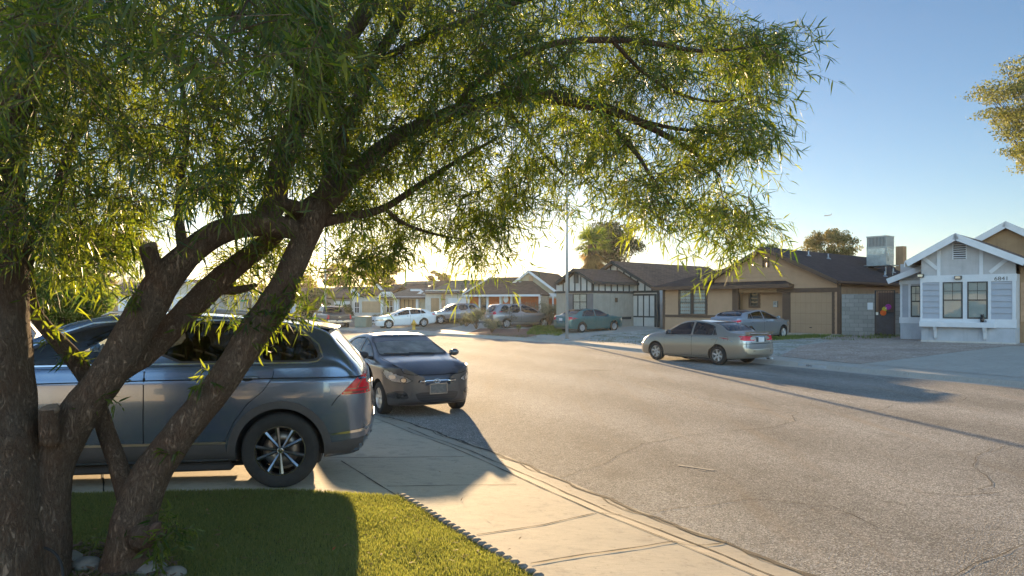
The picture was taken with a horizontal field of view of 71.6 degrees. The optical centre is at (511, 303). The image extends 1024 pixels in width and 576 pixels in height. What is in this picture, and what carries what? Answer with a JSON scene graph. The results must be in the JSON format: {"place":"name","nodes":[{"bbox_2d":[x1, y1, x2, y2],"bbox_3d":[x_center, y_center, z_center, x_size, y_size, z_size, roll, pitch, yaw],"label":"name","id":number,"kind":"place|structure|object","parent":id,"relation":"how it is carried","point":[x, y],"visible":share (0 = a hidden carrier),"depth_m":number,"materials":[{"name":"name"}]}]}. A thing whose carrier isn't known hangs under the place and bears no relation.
{"place":"outdoors","nodes":[
{"label":"outdoors","id":0,"kind":"place"},
{"bbox_2d":[30,322,40,338],"bbox_3d":[-9.031,0.861,9.679,4.564,1.702,2.255,0,0,-10],"label":"parked suv","id":1,"kind":"object","parent":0,"point":[35,332],"visible":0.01,"depth_m":10.62,"materials":[{"name":"paint"}]},
{"bbox_2d":[30,321,107,350],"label":"yard","id":2,"kind":"structure","parent":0,"point":[103,341],"depth_m":34.20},
{"bbox_2d":[31,262,121,333],"bbox_3d":[-10.535,0.450,16.979,2.462,3.177,2.359,0,0,0],"label":"leafy shrub","id":3,"kind":"object","parent":2,"relation":"on","point":[67,314],"visible":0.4,"depth_m":16.40,"materials":[{"name":"green plant"}]},
{"bbox_2d":[72,226,162,281],"bbox_3d":[-35.376,-2.595,62.023,8.134,9.331,8.290,0,0,0],"label":"pine tree","id":4,"kind":"object","parent":2,"relation":"on","point":[113,260],"visible":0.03,"depth_m":61.24,"materials":[{"name":"green plant"}]},
{"bbox_2d":[399,493,543,575],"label":"lawn edging","id":5,"kind":"object","parent":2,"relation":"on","point":[479,541],"visible":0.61,"depth_m":5.43,"materials":[{"name":"concrete"}]},
{"bbox_2d":[72,454,396,495],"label":"driveway","id":6,"kind":"structure","parent":0,"point":[331,473],"depth_m":7.08,"materials":[{"name":"concrete"}]},
{"bbox_2d":[33,309,374,487],"bbox_3d":[-3.768,0.895,7.348,4.603,1.694,2.246,0,0,-10],"label":"parked suv","id":7,"kind":"object","parent":6,"relation":"on","point":[303,404],"visible":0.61,"depth_m":6.72,"materials":[{"name":"paint"}]},
{"bbox_2d":[102,422,621,534],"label":"driveway joints","id":8,"kind":"object","parent":6,"relation":"on","point":[416,485],"visible":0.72,"depth_m":7.12,"materials":[{"name":"concrete"}]},
{"bbox_2d":[69,487,533,575],"bbox_3d":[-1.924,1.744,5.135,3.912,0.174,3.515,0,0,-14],"label":"lawn grass","id":9,"kind":"structure","parent":0,"point":[372,514],"depth_m":5.33,"materials":[{"name":"plant"}]},
{"bbox_2d":[43,546,64,575],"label":"irrigation hose","id":10,"kind":"object","parent":9,"relation":"on","point":[57,556],"visible":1,"depth_m":4.07,"materials":[{"name":"rubber"}]},
{"bbox_2d":[72,550,83,562],"bbox_3d":[-2.959,1.697,4.674,0.243,0.135,0.195,0,0,-23],"label":"border stone","id":11,"kind":"object","parent":9,"relation":"on","point":[76,555],"visible":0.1,"depth_m":4.69,"materials":[{"name":"stone"}]},
{"bbox_2d":[72,556,99,571],"bbox_3d":[-2.773,1.702,4.622,0.206,0.117,0.168,0,0,40],"label":"border stone","id":12,"kind":"object","parent":9,"relation":"on","point":[91,561],"visible":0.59,"depth_m":4.57,"materials":[{"name":"stone"}]},
{"bbox_2d":[69,540,182,575],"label":"bark litter","id":13,"kind":"object","parent":9,"relation":"on","point":[175,562],"visible":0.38,"depth_m":4.63,"materials":[{"name":"wood"}]},
{"bbox_2d":[135,560,167,575],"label":"border stone","id":14,"kind":"object","parent":9,"relation":"on","point":[145,568],"visible":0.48,"depth_m":4.49,"materials":[{"name":"stone"}]},
{"bbox_2d":[159,566,186,575],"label":"border stone","id":15,"kind":"object","parent":9,"relation":"on","point":[171,570],"visible":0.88,"depth_m":4.46,"materials":[{"name":"stone"}]},
{"bbox_2d":[0,0,425,575],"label":"willow leaved tree","id":16,"kind":"object","parent":9,"relation":"on","point":[41,449],"visible":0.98,"depth_m":4.25,"materials":[{"name":"green plant"}]},
{"bbox_2d":[80,491,498,575],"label":"fallen leaves","id":17,"kind":"object","parent":9,"relation":"on","point":[286,533],"visible":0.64,"depth_m":5.26,"materials":[{"name":"brown plant"}]},
{"bbox_2d":[28,0,846,575],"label":"willow leaved tree","id":18,"kind":"object","parent":9,"relation":"on","point":[138,532],"visible":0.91,"depth_m":5.49,"materials":[{"name":"green plant"}]},
{"bbox_2d":[353,324,424,332],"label":"driveway","id":19,"kind":"structure","parent":0,"point":[393,327],"depth_m":54.07,"materials":[{"name":"concrete"}]},
{"bbox_2d":[372,308,435,327],"bbox_3d":[-8.452,1.089,55.518,4.922,1.472,2.236,-2,1,-26],"label":"parked car","id":20,"kind":"object","parent":19,"relation":"on","point":[406,317],"visible":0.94,"depth_m":54.80,"materials":[{"name":"white paint"}]},
{"bbox_2d":[432,323,525,333],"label":"orange house driveway","id":21,"kind":"structure","parent":0,"point":[464,329],"depth_m":50.02,"materials":[{"name":"concrete"}]},
{"bbox_2d":[484,304,553,327],"bbox_3d":[0.561,0.849,51.618,5.104,1.742,2.016,0,0,-26],"label":"parked minivan","id":22,"kind":"object","parent":21,"relation":"on","point":[528,316],"visible":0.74,"depth_m":50.61,"materials":[{"name":"paint"}]},
{"bbox_2d":[0,0,1023,288],"label":"sky","id":23,"kind":"structure","parent":0,"point":[893,151],"materials":[{"name":"blue"}]},
{"bbox_2d":[347,418,753,575],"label":"sidewalk","id":24,"kind":"structure","parent":0,"point":[399,460],"depth_m":6.27,"materials":[{"name":"concrete"}]},
{"bbox_2d":[381,420,773,575],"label":"sidewalk joints","id":25,"kind":"object","parent":24,"relation":"on","point":[610,516],"visible":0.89,"depth_m":5.99,"materials":[{"name":"concrete"}]},
{"bbox_2d":[527,326,657,339],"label":"timber house driveway","id":26,"kind":"structure","parent":0,"point":[574,334],"depth_m":42.67,"materials":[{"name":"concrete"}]},
{"bbox_2d":[553,308,621,332],"bbox_3d":[4.839,0.998,44.632,4.644,1.467,2.168,-1,1,-34],"label":"parked car","id":27,"kind":"object","parent":26,"relation":"on","point":[581,320],"visible":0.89,"depth_m":43.71,"materials":[{"name":"teal paint"}]},
{"bbox_2d":[288,315,1023,362],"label":"yard","id":28,"kind":"structure","parent":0,"point":[433,327],"depth_m":55.00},
{"bbox_2d":[110,282,139,314],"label":"house","id":29,"kind":"structure","parent":28,"relation":"on","point":[117,308],"depth_m":84.14,"materials":[{"name":"beige paint"}]},
{"bbox_2d":[118,296,130,313],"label":"garage door","id":30,"kind":"structure","parent":29,"relation":"in","point":[122,308],"depth_m":84.11,"materials":[{"name":"metal"}]},
{"bbox_2d":[169,279,245,312],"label":"house","id":31,"kind":"structure","parent":28,"relation":"on","point":[183,291],"depth_m":78.98,"materials":[{"name":"paint"}]},
{"bbox_2d":[171,295,184,308],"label":"garage door","id":32,"kind":"structure","parent":31,"relation":"in","point":[175,301],"depth_m":77.84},
{"bbox_2d":[246,288,263,310],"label":"house","id":33,"kind":"structure","parent":28,"relation":"on","point":[250,302],"depth_m":85.44,"materials":[{"name":"paint"}]},
{"bbox_2d":[247,299,251,307],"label":"window","id":34,"kind":"structure","parent":33,"relation":"in","point":[249,304],"depth_m":85.43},
{"bbox_2d":[300,273,319,287],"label":"broadleaf tree","id":35,"kind":"object","parent":28,"relation":"on","point":[304,285],"visible":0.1,"depth_m":110.63,"materials":[{"name":"plant"}]},
{"bbox_2d":[290,288,333,314],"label":"house","id":36,"kind":"structure","parent":28,"relation":"on","point":[293,307],"depth_m":104.09,"materials":[{"name":"beige paint"}]},
{"bbox_2d":[298,288,330,318],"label":"broadleaf tree","id":37,"kind":"object","parent":28,"relation":"on","point":[311,299],"visible":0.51,"depth_m":81.37,"materials":[{"name":"green plant"}]},
{"bbox_2d":[324,235,325,305],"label":"street lamp","id":38,"kind":"object","parent":28,"relation":"on","point":[325,274],"visible":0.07,"depth_m":71.71,"materials":[{"name":"metal"}]},
{"bbox_2d":[319,264,354,287],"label":"pine tree","id":39,"kind":"object","parent":28,"relation":"on","point":[340,284],"visible":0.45,"depth_m":111.06,"materials":[{"name":"plant"}]},
{"bbox_2d":[320,286,368,306],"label":"house","id":40,"kind":"structure","parent":28,"relation":"on","point":[339,295],"depth_m":87.55,"materials":[{"name":"beige paint"}]},
{"bbox_2d":[334,301,349,305],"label":"garage door","id":41,"kind":"structure","parent":40,"relation":"in","point":[337,302],"depth_m":87.05,"materials":[{"name":"metal"}]},
{"bbox_2d":[334,304,354,316],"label":"leafy shrub","id":42,"kind":"object","parent":28,"relation":"on","point":[349,309],"visible":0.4,"depth_m":77.70,"materials":[{"name":"green plant"}]},
{"bbox_2d":[354,316,371,326],"bbox_3d":[-11.992,1.430,57.165,1.160,0.880,0.860,0,0,20],"label":"utility cabinet","id":43,"kind":"object","parent":28,"relation":"on","point":[363,321],"visible":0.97,"depth_m":56.81,"materials":[{"name":"metal"}]},
{"bbox_2d":[355,255,406,285],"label":"pine tree","id":44,"kind":"object","parent":28,"relation":"on","point":[381,281],"visible":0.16,"depth_m":117.08,"materials":[{"name":"plant"}]},
{"bbox_2d":[351,283,445,316],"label":"peach house","id":45,"kind":"structure","parent":28,"relation":"on","point":[365,306],"depth_m":83.66,"materials":[{"name":"paint"}]},
{"bbox_2d":[354,302,359,312],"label":"window","id":46,"kind":"structure","parent":45,"relation":"in","point":[356,305],"depth_m":83.76,"materials":[{"name":"glass"}]},
{"bbox_2d":[377,288,429,314],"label":"cream house","id":47,"kind":"structure","parent":28,"relation":"on","point":[414,298],"depth_m":75.39,"materials":[{"name":"paint"}]},
{"bbox_2d":[386,300,392,312],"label":"window","id":48,"kind":"structure","parent":47,"relation":"in","point":[389,309],"depth_m":75.93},
{"bbox_2d":[401,300,415,308],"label":"shed door","id":49,"kind":"structure","parent":47,"relation":"in","point":[402,301],"depth_m":75.17,"materials":[{"name":"beige paint"}]},
{"bbox_2d":[411,319,416,329],"bbox_3d":[-7.161,1.498,51.748,0.400,0.740,0.367,0,0,0],"label":"fire hydrant","id":50,"kind":"object","parent":28,"relation":"on","point":[413,324],"visible":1,"depth_m":51.66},
{"bbox_2d":[403,281,438,283],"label":"house","id":51,"kind":"structure","parent":28,"relation":"on","point":[418,282],"depth_m":98.86,"materials":[{"name":"beige paint"}]},
{"bbox_2d":[427,270,449,280],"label":"broadleaf tree","id":52,"kind":"object","parent":28,"relation":"on","point":[431,277],"visible":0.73,"depth_m":119.20,"materials":[{"name":"plant"}]},
{"bbox_2d":[421,281,481,311],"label":"grey roofed house","id":53,"kind":"structure","parent":28,"relation":"on","point":[434,301],"depth_m":72.33,"materials":[{"name":"beige"}]},
{"bbox_2d":[431,298,438,311],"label":"window","id":54,"kind":"structure","parent":53,"relation":"in","point":[434,301],"depth_m":72.45,"materials":[{"name":"beige paint"}]},
{"bbox_2d":[448,298,465,304],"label":"garage door","id":55,"kind":"structure","parent":53,"relation":"in","point":[450,300],"depth_m":71.59,"materials":[{"name":"metal"}]},
{"bbox_2d":[433,303,480,323],"bbox_3d":[-4.898,0.786,59.885,4.564,1.662,2.255,-2,0,-18],"label":"parked suv","id":56,"kind":"object","parent":28,"relation":"on","point":[444,314],"visible":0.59,"depth_m":59.05,"materials":[{"name":"grey paint"}]},
{"bbox_2d":[435,280,481,283],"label":"house","id":57,"kind":"structure","parent":28,"relation":"on","point":[442,281],"depth_m":95.18,"materials":[{"name":"beige paint"}]},
{"bbox_2d":[455,317,473,325],"bbox_3d":[-3.410,1.309,54.222,1.586,0.936,1.715,0,0,30],"label":"dry shrub","id":58,"kind":"object","parent":28,"relation":"on","point":[466,321],"visible":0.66,"depth_m":54.16,"materials":[{"name":"plant"}]},
{"bbox_2d":[461,308,489,328],"bbox_3d":[-2.665,1.042,50.334,2.029,1.591,1.712,0,0,-45],"label":"grey shrub","id":59,"kind":"object","parent":28,"relation":"on","point":[476,317],"visible":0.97,"depth_m":50.24,"materials":[{"name":"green plant"}]},
{"bbox_2d":[482,318,502,332],"bbox_3d":[-1.259,1.395,45.598,1.414,1.041,1.661,0,0,0],"label":"grey shrub","id":60,"kind":"object","parent":28,"relation":"on","point":[491,325],"visible":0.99,"depth_m":45.48,"materials":[{"name":"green plant"}]},
{"bbox_2d":[492,305,518,327],"bbox_3d":[-0.642,0.888,50.844,1.906,1.780,2.363,0,0,-28],"label":"dry shrub","id":61,"kind":"object","parent":28,"relation":"on","point":[510,309],"visible":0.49,"depth_m":50.09,"materials":[{"name":"brown plant"}]},
{"bbox_2d":[467,328,545,336],"bbox_3d":[-0.025,1.802,45.635,5.729,0.198,10.502,0,0,0],"label":"red mulch bed","id":62,"kind":"object","parent":28,"relation":"on","point":[486,331],"visible":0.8,"depth_m":45.86,"materials":[{"name":"gravel"}]},
{"bbox_2d":[487,333,545,337],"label":"weeds","id":63,"kind":"object","parent":62,"relation":"on","point":[509,335],"visible":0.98,"depth_m":42.19,"materials":[{"name":"green plant"}]},
{"bbox_2d":[527,324,569,335],"bbox_3d":[2.390,1.615,46.016,2.725,0.476,10.163,0,0,4],"label":"ground cover","id":64,"kind":"object","parent":62,"relation":"on","point":[550,330],"visible":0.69,"depth_m":44.64,"materials":[{"name":"green plant"}]},
{"bbox_2d":[462,270,561,320],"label":"orange house","id":65,"kind":"structure","parent":28,"relation":"on","point":[532,286],"depth_m":63.49,"materials":[{"name":"beige paint"}]},
{"bbox_2d":[480,297,485,314],"bbox_3d":[-2.560,0.141,63.485,0.572,1.603,0.070,0,0,21],"label":"window","id":66,"kind":"structure","parent":65,"relation":"in","point":[482,299],"depth_m":63.52,"materials":[{"name":"glass"}]},
{"bbox_2d":[513,296,517,303],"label":"window","id":67,"kind":"structure","parent":65,"relation":"in","point":[514,299],"depth_m":62.38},
{"bbox_2d":[520,300,543,309],"bbox_3d":[1.108,0.694,52.845,2.787,1.992,3.069,0,0,0],"label":"dry shrub","id":68,"kind":"object","parent":28,"relation":"on","point":[529,305],"visible":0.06,"depth_m":53.07,"materials":[{"name":"brown plant"}]},
{"bbox_2d":[535,300,555,324],"bbox_3d":[2.783,0.680,51.224,2.478,1.998,2.583,0,0,0],"label":"grey shrub","id":69,"kind":"object","parent":28,"relation":"on","point":[549,310],"visible":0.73,"depth_m":51.05,"materials":[{"name":"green plant"}]},
{"bbox_2d":[572,221,615,268],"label":"fan palm","id":70,"kind":"object","parent":28,"relation":"on","point":[592,259],"visible":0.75,"depth_m":67.59,"materials":[{"name":"green plant"}]},
{"bbox_2d":[578,219,646,263],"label":"broadleaf tree","id":71,"kind":"object","parent":28,"relation":"on","point":[617,231],"visible":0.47,"depth_m":75.16,"materials":[{"name":"green plant"}]},
{"bbox_2d":[555,261,712,326],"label":"timbered house","id":72,"kind":"structure","parent":28,"relation":"on","point":[625,292],"depth_m":48.65,"materials":[{"name":"white paint"}]},
{"bbox_2d":[573,294,586,308],"bbox_3d":[4.556,-0.140,47.573,0.070,1.080,1.281,0,0,-41],"label":"window","id":73,"kind":"structure","parent":72,"relation":"in","point":[579,300],"depth_m":47.56,"materials":[{"name":"glass"}]},
{"bbox_2d":[633,296,654,326],"bbox_3d":[9.058,0.525,48.794,0.051,2.189,1.987,0,0,-41],"label":"garage door","id":74,"kind":"structure","parent":72,"relation":"in","point":[643,306],"depth_m":48.74,"materials":[{"name":"white paint"}]},
{"bbox_2d":[573,329,828,355],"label":"white gravel","id":75,"kind":"structure","parent":28,"relation":"on","point":[781,347],"depth_m":35.35,"materials":[{"name":"gravel"}]},
{"bbox_2d":[594,333,648,344],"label":"weeds","id":76,"kind":"object","parent":75,"relation":"on","point":[621,337],"visible":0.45,"depth_m":37.70,"materials":[{"name":"green plant"}]},
{"bbox_2d":[746,242,778,251],"bbox_3d":[21.913,-1.867,61.834,2.846,7.302,2.646,0,0,0],"label":"broadleaf tree","id":77,"kind":"object","parent":28,"relation":"on","point":[767,245],"visible":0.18,"depth_m":61.63,"materials":[{"name":"green plant"}]},
{"bbox_2d":[651,246,906,333],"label":"tan house","id":78,"kind":"structure","parent":28,"relation":"on","point":[806,293],"depth_m":39.34,"materials":[{"name":"paint"}]},
{"bbox_2d":[679,290,690,313],"bbox_3d":[10.509,-0.112,42.994,0.070,1.474,0.829,0,0,-41],"label":"window","id":79,"kind":"structure","parent":78,"relation":"in","point":[681,294],"depth_m":43.05,"materials":[{"name":"glass"}]},
{"bbox_2d":[693,290,705,314],"bbox_3d":[11.165,-0.112,42.230,0.070,1.474,0.874,0,0,-41],"label":"window","id":80,"kind":"structure","parent":78,"relation":"in","point":[703,297],"depth_m":42.21,"materials":[{"name":"glass"}]},
{"bbox_2d":[750,293,757,305],"bbox_3d":[13.792,-0.372,40.351,0.070,0.987,0.499,0,0,-41],"label":"window","id":81,"kind":"structure","parent":78,"relation":"in","point":[751,296],"depth_m":40.35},
{"bbox_2d":[791,292,831,333],"bbox_3d":[15.628,0.502,37.116,0.060,2.236,2.238,0,0,-41],"label":"garage door","id":82,"kind":"structure","parent":78,"relation":"in","point":[811,312],"depth_m":37.09,"materials":[{"name":"beige metal"}]},
{"bbox_2d":[864,235,898,274],"bbox_3d":[22.278,-2.909,42.788,1.350,2.335,1.490,0,0,-41],"label":"rooftop cooler","id":83,"kind":"object","parent":78,"relation":"on","point":[880,251],"visible":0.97,"depth_m":42.46,"materials":[{"name":"metal"}]},
{"bbox_2d":[799,228,863,255],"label":"broadleaf tree","id":84,"kind":"object","parent":28,"relation":"on","point":[816,241],"visible":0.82,"depth_m":71.01,"materials":[{"name":"green plant"}]},
{"bbox_2d":[842,294,899,335],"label":"block wall","id":85,"kind":"structure","parent":28,"relation":"on","point":[858,317],"depth_m":34.87,"materials":[{"name":"concrete"}]},
{"bbox_2d":[867,303,872,309],"bbox_3d":[17.473,0.104,34.603,0.240,0.340,0.009,0,0,37],"label":"paper notice","id":86,"kind":"object","parent":85,"relation":"attached to","point":[869,306],"visible":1,"depth_m":34.60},
{"bbox_2d":[875,290,897,334],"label":"iron gate","id":87,"kind":"structure","parent":85,"relation":"attached to","point":[884,324],"depth_m":34.36,"materials":[{"name":"metal"}]},
{"bbox_2d":[880,304,890,315],"bbox_3d":[17.989,0.283,34.140,0.496,0.569,0.065,0,0,37],"label":"flower decoration","id":88,"kind":"object","parent":87,"relation":"attached to","point":[885,309],"visible":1,"depth_m":34.15},
{"bbox_2d":[780,335,1023,363],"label":"pink gravel","id":89,"kind":"structure","parent":28,"relation":"on","point":[860,350],"depth_m":26.81,"materials":[{"name":"gravel"}]},
{"bbox_2d":[821,333,899,339],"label":"weeds","id":90,"kind":"object","parent":89,"relation":"on","point":[879,335],"visible":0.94,"depth_m":32.91,"materials":[{"name":"green plant"}]},
{"bbox_2d":[886,221,1023,343],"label":"white house","id":91,"kind":"structure","parent":28,"relation":"on","point":[954,287],"depth_m":28.74,"materials":[{"name":"paint"}]},
{"bbox_2d":[911,286,919,316],"bbox_3d":[17.752,-0.118,31.178,0.400,1.365,0.070,0,0,44],"label":"window","id":92,"kind":"structure","parent":91,"relation":"in","point":[915,290],"depth_m":31.20,"materials":[{"name":"glass"}]},
{"bbox_2d":[943,282,962,317],"bbox_3d":[17.945,-0.158,28.890,0.700,1.477,0.070,0,0,44],"label":"window","id":93,"kind":"structure","parent":91,"relation":"in","point":[952,291],"depth_m":28.88,"materials":[{"name":"glass"}]},
{"bbox_2d":[967,281,987,318],"bbox_3d":[18.560,-0.158,28.288,0.689,1.477,0.070,0,0,44],"label":"window","id":94,"kind":"structure","parent":91,"relation":"in","point":[977,292],"depth_m":28.28,"materials":[{"name":"glass"}]},
{"bbox_2d":[955,55,1023,175],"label":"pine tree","id":95,"kind":"object","parent":28,"relation":"on","point":[1006,116],"visible":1,"depth_m":39.82,"materials":[{"name":"green plant"}]},
{"bbox_2d":[338,327,1023,380],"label":"sidewalk","id":96,"kind":"structure","parent":0,"point":[794,359],"depth_m":22.20,"materials":[{"name":"concrete"}]},
{"bbox_2d":[564,144,569,339],"bbox_3d":[4.054,-3.298,37.047,2.861,10.612,0.324,0,0,26],"label":"street lamp","id":97,"kind":"object","parent":96,"relation":"on","point":[566,307],"visible":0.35,"depth_m":37.53,"materials":[{"name":"metal"}]},
{"bbox_2d":[340,330,1023,575],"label":"road","id":98,"kind":"structure","parent":0,"point":[897,465],"depth_m":10.20,"materials":[{"name":"asphalt"}]},
{"bbox_2d":[313,306,351,326],"bbox_3d":[-15.066,1.106,59.061,2.400,1.892,6.026,0,0,-28],"label":"pickup truck","id":99,"kind":"object","parent":98,"relation":"on","point":[331,314],"visible":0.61,"depth_m":57.45,"materials":[{"name":"paint"}]},
{"bbox_2d":[348,332,467,413],"bbox_3d":[-2.381,1.321,14.792,2.110,1.462,4.501,0,0,-28],"label":"parked car","id":100,"kind":"object","parent":98,"relation":"on","point":[411,369],"visible":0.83,"depth_m":13.19,"materials":[{"name":"grey paint"}]},
{"bbox_2d":[374,415,805,575],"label":"gutter","id":101,"kind":"object","parent":98,"relation":"on","point":[731,551],"visible":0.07,"depth_m":6.88,"materials":[{"name":"concrete"}]},
{"bbox_2d":[383,416,816,575],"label":"gutter crack","id":102,"kind":"object","parent":101,"relation":"on","point":[716,539],"visible":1,"depth_m":6.85,"materials":[{"name":"concrete"}]},
{"bbox_2d":[338,328,1023,388],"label":"kerb","id":103,"kind":"structure","parent":98,"relation":"on","point":[961,379],"depth_m":21.95,"materials":[{"name":"concrete"}]},
{"bbox_2d":[798,363,825,368],"bbox_3d":[9.636,1.992,22.796,0.020,0.085,1.100,0,0,-25],"label":"kerb number panel","id":104,"kind":"object","parent":103,"relation":"on","point":[813,366],"visible":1,"depth_m":22.76,"materials":[{"name":"paint"}]},
{"bbox_2d":[642,320,773,364],"bbox_3d":[6.853,1.306,25.437,2.207,1.492,4.904,0,0,-37],"label":"parked car","id":105,"kind":"object","parent":98,"relation":"on","point":[715,341],"visible":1,"depth_m":24.33,"materials":[{"name":"beige paint"}]},
{"bbox_2d":[646,386,799,470],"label":"pale road marks","id":106,"kind":"object","parent":98,"relation":"on","point":[706,468],"visible":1,"depth_m":9.01},
{"bbox_2d":[562,385,1023,575],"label":"road cracks","id":107,"kind":"object","parent":98,"relation":"on","point":[844,511],"visible":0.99,"depth_m":7.97,"materials":[{"name":"asphalt"}]},
{"bbox_2d":[772,333,840,340],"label":"tan house driveway","id":108,"kind":"structure","parent":0,"point":[806,337],"depth_m":34.67,"materials":[{"name":"concrete"}]},
{"bbox_2d":[710,310,788,336],"bbox_3d":[11.622,0.984,34.505,4.634,1.442,2.188,-1,0,-37],"label":"parked car","id":109,"kind":"object","parent":108,"relation":"on","point":[758,320],"visible":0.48,"depth_m":33.67,"materials":[{"name":"silver metal"}]},
{"bbox_2d":[772,333,830,339],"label":"weeds","id":110,"kind":"object","parent":108,"relation":"on","point":[789,337],"visible":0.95,"depth_m":33.59,"materials":[{"name":"green plant"}]},
{"bbox_2d":[863,346,1023,377],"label":"white house driveway","id":111,"kind":"structure","parent":0,"point":[1004,361],"depth_m":22.00,"materials":[{"name":"concrete"}]},
{"label":"ground","id":112,"kind":"structure","parent":0,"visible":0},
{"bbox_2d":[121,277,134,282],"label":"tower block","id":113,"kind":"structure","parent":112,"relation":"on","point":[127,278],"depth_m":428.40,"materials":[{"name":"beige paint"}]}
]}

